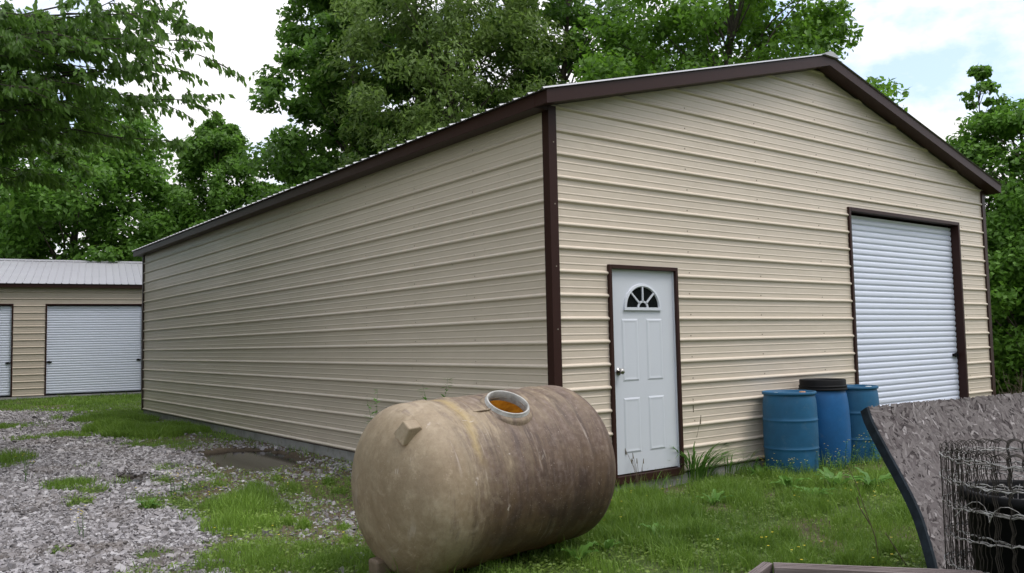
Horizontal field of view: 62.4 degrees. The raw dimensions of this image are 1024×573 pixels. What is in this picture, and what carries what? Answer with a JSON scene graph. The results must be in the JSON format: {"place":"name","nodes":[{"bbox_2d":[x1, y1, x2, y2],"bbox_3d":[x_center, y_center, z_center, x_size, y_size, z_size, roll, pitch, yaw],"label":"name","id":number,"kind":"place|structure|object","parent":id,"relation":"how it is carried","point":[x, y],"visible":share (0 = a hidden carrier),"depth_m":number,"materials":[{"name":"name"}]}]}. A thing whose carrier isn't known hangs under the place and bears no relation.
{"place":"outdoors","nodes":[
{"label":"outdoors","id":0,"kind":"place"},
{"bbox_2d":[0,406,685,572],"bbox_3d":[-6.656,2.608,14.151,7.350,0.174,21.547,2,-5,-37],"label":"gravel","id":1,"kind":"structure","parent":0,"point":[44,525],"depth_m":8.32,"materials":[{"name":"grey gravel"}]},
{"bbox_2d":[118,451,298,481],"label":"puddle water","id":2,"kind":"structure","parent":1,"relation":"on","point":[259,460],"depth_m":11.84,"materials":[{"name":"brown liquid"}]},
{"bbox_2d":[0,393,1011,572],"bbox_3d":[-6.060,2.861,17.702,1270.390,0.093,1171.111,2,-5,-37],"label":"ground","id":3,"kind":"structure","parent":0,"point":[293,454],"depth_m":8.04,"materials":[{"name":"soil"}]},
{"bbox_2d":[0,158,65,258],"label":"broadleaf tree","id":4,"kind":"object","parent":3,"relation":"on","point":[17,165],"visible":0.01,"depth_m":37.90,"materials":[{"name":"green plant"}]},
{"bbox_2d":[0,259,141,399],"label":"storage building","id":5,"kind":"structure","parent":3,"relation":"on","point":[71,327],"depth_m":28.85,"materials":[{"name":"metal"}]},
{"bbox_2d":[0,304,13,396],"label":"roll up door","id":6,"kind":"structure","parent":5,"relation":"in","point":[6,312],"depth_m":27.86,"materials":[{"name":"white paint"}]},
{"bbox_2d":[44,304,141,395],"bbox_3d":[-14.299,2.130,29.002,3.010,3.074,0.123,1,-4,-26],"label":"roll up door","id":7,"kind":"structure","parent":5,"relation":"in","point":[89,349],"depth_m":28.99,"materials":[{"name":"white paint"}]},
{"bbox_2d":[70,505,85,537],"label":"flowering weed","id":8,"kind":"object","parent":3,"relation":"on","point":[82,524],"visible":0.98,"depth_m":6.98,"materials":[{"name":"green plant"}]},
{"bbox_2d":[0,98,195,282],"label":"broadleaf tree","id":9,"kind":"object","parent":3,"relation":"on","point":[115,183],"visible":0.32,"depth_m":36.02,"materials":[{"name":"green plant"}]},
{"bbox_2d":[0,0,250,222],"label":"cherry tree","id":10,"kind":"object","parent":3,"relation":"on","point":[42,40],"visible":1,"depth_m":10.73,"materials":[{"name":"green plant"}]},
{"bbox_2d":[111,207,171,260],"bbox_3d":[-15.760,0.528,40.309,8.201,8.370,8.121,-4,-4,33],"label":"understory tree","id":11,"kind":"object","parent":3,"relation":"on","point":[125,238],"visible":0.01,"depth_m":38.41,"materials":[{"name":"green plant"}]},
{"bbox_2d":[135,498,159,508],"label":"broadleaf weed","id":12,"kind":"object","parent":3,"relation":"on","point":[152,500],"visible":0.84,"depth_m":8.25,"materials":[{"name":"green plant"}]},
{"bbox_2d":[167,469,193,498],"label":"flowering weed","id":13,"kind":"object","parent":3,"relation":"on","point":[181,486],"visible":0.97,"depth_m":8.84,"materials":[{"name":"green plant"}]},
{"bbox_2d":[149,117,266,241],"bbox_3d":[-12.666,-1.602,36.352,7.216,11.806,6.484,2,-5,-37],"label":"sweetgum tree","id":14,"kind":"object","parent":3,"relation":"on","point":[213,148],"visible":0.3,"depth_m":35.44,"materials":[{"name":"green plant"}]},
{"bbox_2d":[230,181,296,211],"bbox_3d":[-9.763,-0.243,36.912,6.803,9.098,7.054,2,-5,-37],"label":"understory tree","id":15,"kind":"object","parent":3,"relation":"on","point":[269,187],"visible":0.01,"depth_m":36.92,"materials":[{"name":"green plant"}]},
{"bbox_2d":[234,0,457,203],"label":"sweetgum tree","id":16,"kind":"object","parent":3,"relation":"on","point":[292,161],"visible":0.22,"depth_m":28.11,"materials":[{"name":"green plant"}]},
{"bbox_2d":[365,390,379,421],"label":"tall weed","id":17,"kind":"object","parent":3,"relation":"on","point":[376,411],"visible":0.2,"depth_m":8.28,"materials":[{"name":"green plant"}]},
{"bbox_2d":[416,378,452,399],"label":"tall weed","id":18,"kind":"object","parent":3,"relation":"on","point":[424,397],"visible":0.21,"depth_m":8.32,"materials":[{"name":"green plant"}]},
{"bbox_2d":[309,0,581,169],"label":"willow oak tree","id":19,"kind":"object","parent":3,"relation":"on","point":[453,30],"visible":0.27,"depth_m":26.12,"materials":[{"name":"green plant"}]},
{"bbox_2d":[0,392,926,572],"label":"grass","id":20,"kind":"structure","parent":3,"relation":"on","point":[640,503],"depth_m":7.13,"materials":[{"name":"green plant"}]},
{"bbox_2d":[74,475,883,559],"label":"wildflowers","id":21,"kind":"object","parent":3,"relation":"on","point":[621,516],"visible":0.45,"depth_m":7.19,"materials":[{"name":"yellow plant"}]},
{"bbox_2d":[351,385,615,572],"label":"septic tank","id":22,"kind":"object","parent":3,"relation":"on","point":[439,485],"visible":1,"depth_m":5.48,"materials":[{"name":"plastic"}]},
{"bbox_2d":[132,51,1001,491],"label":"garage building","id":23,"kind":"structure","parent":3,"relation":"on","point":[650,269],"depth_m":10.24,"materials":[{"name":"beige paint"}]},
{"bbox_2d":[607,264,684,485],"bbox_3d":[1.380,0.882,8.724,1.010,2.191,0.126,2,-5,-37],"label":"entry door","id":24,"kind":"structure","parent":23,"relation":"in","point":[644,323],"depth_m":8.74,"materials":[{"name":"white paint"}]},
{"bbox_2d":[847,207,968,405],"bbox_3d":[5.657,0.537,12.063,3.055,3.114,0.162,2,-5,-37],"label":"roll up door","id":25,"kind":"structure","parent":23,"relation":"in","point":[909,339],"depth_m":12.15,"materials":[{"name":"white paint"}]},
{"bbox_2d":[465,0,678,108],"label":"sweetgum tree","id":26,"kind":"object","parent":3,"relation":"on","point":[566,13],"visible":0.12,"depth_m":28.55,"materials":[{"name":"green plant"}]},
{"bbox_2d":[561,542,597,560],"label":"broadleaf weed","id":27,"kind":"object","parent":3,"relation":"on","point":[587,546],"visible":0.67,"depth_m":5.97,"materials":[{"name":"green plant"}]},
{"bbox_2d":[585,539,621,549],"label":"broadleaf weed","id":28,"kind":"object","parent":3,"relation":"on","point":[609,544],"visible":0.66,"depth_m":6.21,"materials":[{"name":"green plant"}]},
{"bbox_2d":[625,448,670,491],"bbox_3d":[1.290,1.851,8.450,0.812,0.464,0.721,2,-5,-37],"label":"tall grass clump","id":29,"kind":"object","parent":3,"relation":"on","point":[631,460],"visible":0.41,"depth_m":8.47,"materials":[{"name":"green plant"}]},
{"bbox_2d":[639,522,667,534],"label":"broadleaf weed","id":30,"kind":"object","parent":3,"relation":"on","point":[653,526],"visible":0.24,"depth_m":6.63,"materials":[{"name":"green plant"}]},
{"bbox_2d":[667,405,743,482],"bbox_3d":[1.933,1.578,9.232,1.195,1.060,1.287,2,-5,-37],"label":"tall grass clump","id":31,"kind":"object","parent":3,"relation":"on","point":[700,469],"visible":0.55,"depth_m":8.99,"materials":[{"name":"green plant"}]},
{"bbox_2d":[695,489,731,504],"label":"broadleaf weed","id":32,"kind":"object","parent":3,"relation":"on","point":[715,497],"visible":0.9,"depth_m":7.85,"materials":[{"name":"green plant"}]},
{"bbox_2d":[570,0,911,111],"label":"maple tree","id":33,"kind":"object","parent":3,"relation":"on","point":[818,26],"visible":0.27,"depth_m":22.95,"materials":[{"name":"green plant"}]},
{"bbox_2d":[724,450,758,475],"bbox_3d":[2.428,1.794,9.602,0.833,0.649,0.836,2,-5,-37],"label":"tall grass clump","id":34,"kind":"object","parent":3,"relation":"on","point":[730,466],"visible":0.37,"depth_m":9.37,"materials":[{"name":"green plant"}]},
{"bbox_2d":[740,465,773,475],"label":"broadleaf weed","id":35,"kind":"object","parent":3,"relation":"on","point":[759,466],"visible":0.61,"depth_m":9.30,"materials":[{"name":"green plant"}]},
{"bbox_2d":[752,453,794,473],"bbox_3d":[2.918,1.980,9.434,0.501,0.254,0.502,-3,-4,22],"label":"flowering weed","id":36,"kind":"object","parent":3,"relation":"on","point":[766,463],"visible":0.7,"depth_m":9.30,"materials":[{"name":"green plant"}]},
{"bbox_2d":[762,390,819,474],"bbox_3d":[3.155,1.650,9.579,0.604,0.925,0.604,-1,-4,-7],"label":"plastic drum","id":37,"kind":"object","parent":3,"relation":"on","point":[790,424],"visible":0.94,"depth_m":9.34,"materials":[{"name":"blue plastic"}]},
{"bbox_2d":[772,458,809,472],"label":"flowering weed","id":38,"kind":"object","parent":3,"relation":"on","point":[788,466],"visible":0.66,"depth_m":9.18,"materials":[{"name":"green plant"}]},
{"bbox_2d":[770,475,811,488],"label":"broadleaf weed","id":39,"kind":"object","parent":3,"relation":"on","point":[785,480],"visible":0.74,"depth_m":8.41,"materials":[{"name":"green plant"}]},
{"bbox_2d":[790,485,837,496],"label":"broadleaf weed","id":40,"kind":"object","parent":3,"relation":"on","point":[822,490],"visible":0.51,"depth_m":7.90,"materials":[{"name":"green plant"}]},
{"bbox_2d":[798,378,850,468],"bbox_3d":[3.700,1.615,10.021,0.580,1.030,0.580,2,-5,-37],"label":"lidded drum","id":41,"kind":"object","parent":3,"relation":"on","point":[834,423],"visible":0.74,"depth_m":9.77,"materials":[{"name":"blue plastic"}]},
{"bbox_2d":[817,443,839,470],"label":"flowering weed","id":42,"kind":"object","parent":3,"relation":"on","point":[829,458],"visible":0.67,"depth_m":9.40,"materials":[{"name":"green plant"}]},
{"bbox_2d":[815,467,864,488],"bbox_3d":[3.267,1.944,8.476,0.472,0.192,0.532,-2,-4,12],"label":"broadleaf weed","id":43,"kind":"object","parent":3,"relation":"on","point":[828,474],"visible":0.73,"depth_m":8.48,"materials":[{"name":"green plant"}]},
{"bbox_2d":[842,436,866,472],"bbox_3d":[3.858,1.896,9.733,0.401,0.424,0.588,2,-5,-37],"label":"flowering weed","id":44,"kind":"object","parent":3,"relation":"on","point":[853,464],"visible":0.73,"depth_m":9.60,"materials":[{"name":"green plant"}]},
{"bbox_2d":[845,384,880,463],"bbox_3d":[4.192,1.680,10.363,0.604,0.925,0.604,-3,-4,23],"label":"plastic drum","id":45,"kind":"object","parent":3,"relation":"on","point":[861,397],"visible":0.28,"depth_m":10.09,"materials":[{"name":"blue plastic"}]},
{"bbox_2d":[748,562,982,572],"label":"timber bed frame","id":46,"kind":"object","parent":3,"relation":"on","point":[769,567],"visible":1,"depth_m":3.62,"materials":[{"name":"brown wood"}]},
{"bbox_2d":[843,467,892,489],"bbox_3d":[3.562,1.924,8.414,0.574,0.214,0.464,2,-5,-37],"label":"broadleaf weed","id":47,"kind":"object","parent":3,"relation":"on","point":[868,480],"visible":0.61,"depth_m":8.46,"materials":[{"name":"green plant"}]},
{"bbox_2d":[863,430,879,464],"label":"flowering weed","id":48,"kind":"object","parent":3,"relation":"on","point":[873,450],"visible":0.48,"depth_m":9.95,"materials":[{"name":"green plant"}]},
{"bbox_2d":[847,465,907,566],"bbox_3d":[2.448,1.542,5.658,0.385,0.700,0.008,-1,-4,0],"label":"dry stalk","id":49,"kind":"object","parent":3,"relation":"on","point":[868,520],"visible":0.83,"depth_m":5.65,"materials":[{"name":"plant"}]},
{"bbox_2d":[860,392,1023,569],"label":"strand board","id":50,"kind":"object","parent":3,"relation":"on","point":[908,438],"visible":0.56,"depth_m":4.93,"materials":[{"name":"grey wood"}]},
{"bbox_2d":[939,438,1023,572],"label":"wire fence roll","id":51,"kind":"object","parent":3,"relation":"on","point":[958,451],"visible":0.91,"depth_m":3.67,"materials":[{"name":"grey metal"}]},
{"bbox_2d":[942,98,1023,394],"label":"tree","id":52,"kind":"object","parent":3,"relation":"on","point":[1003,224],"visible":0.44,"depth_m":17.74,"materials":[{"name":"green plant"}]},
{"bbox_2d":[954,63,1023,391],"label":"tree","id":53,"kind":"object","parent":3,"relation":"on","point":[981,73],"visible":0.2,"depth_m":19.36,"materials":[{"name":"green plant"}]},
{"bbox_2d":[960,480,1023,572],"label":"black tub","id":54,"kind":"object","parent":3,"relation":"on","point":[1006,531],"visible":0.59,"depth_m":3.60,"materials":[{"name":"plastic"}]},
{"bbox_2d":[996,371,1023,394],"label":"dead brush","id":55,"kind":"object","parent":3,"relation":"on","point":[1020,391],"visible":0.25,"depth_m":13.56,"materials":[{"name":"plant"}]},
{"bbox_2d":[0,0,1023,258],"label":"sky","id":56,"kind":"structure","parent":0,"point":[928,46],"materials":[{"name":"white"}]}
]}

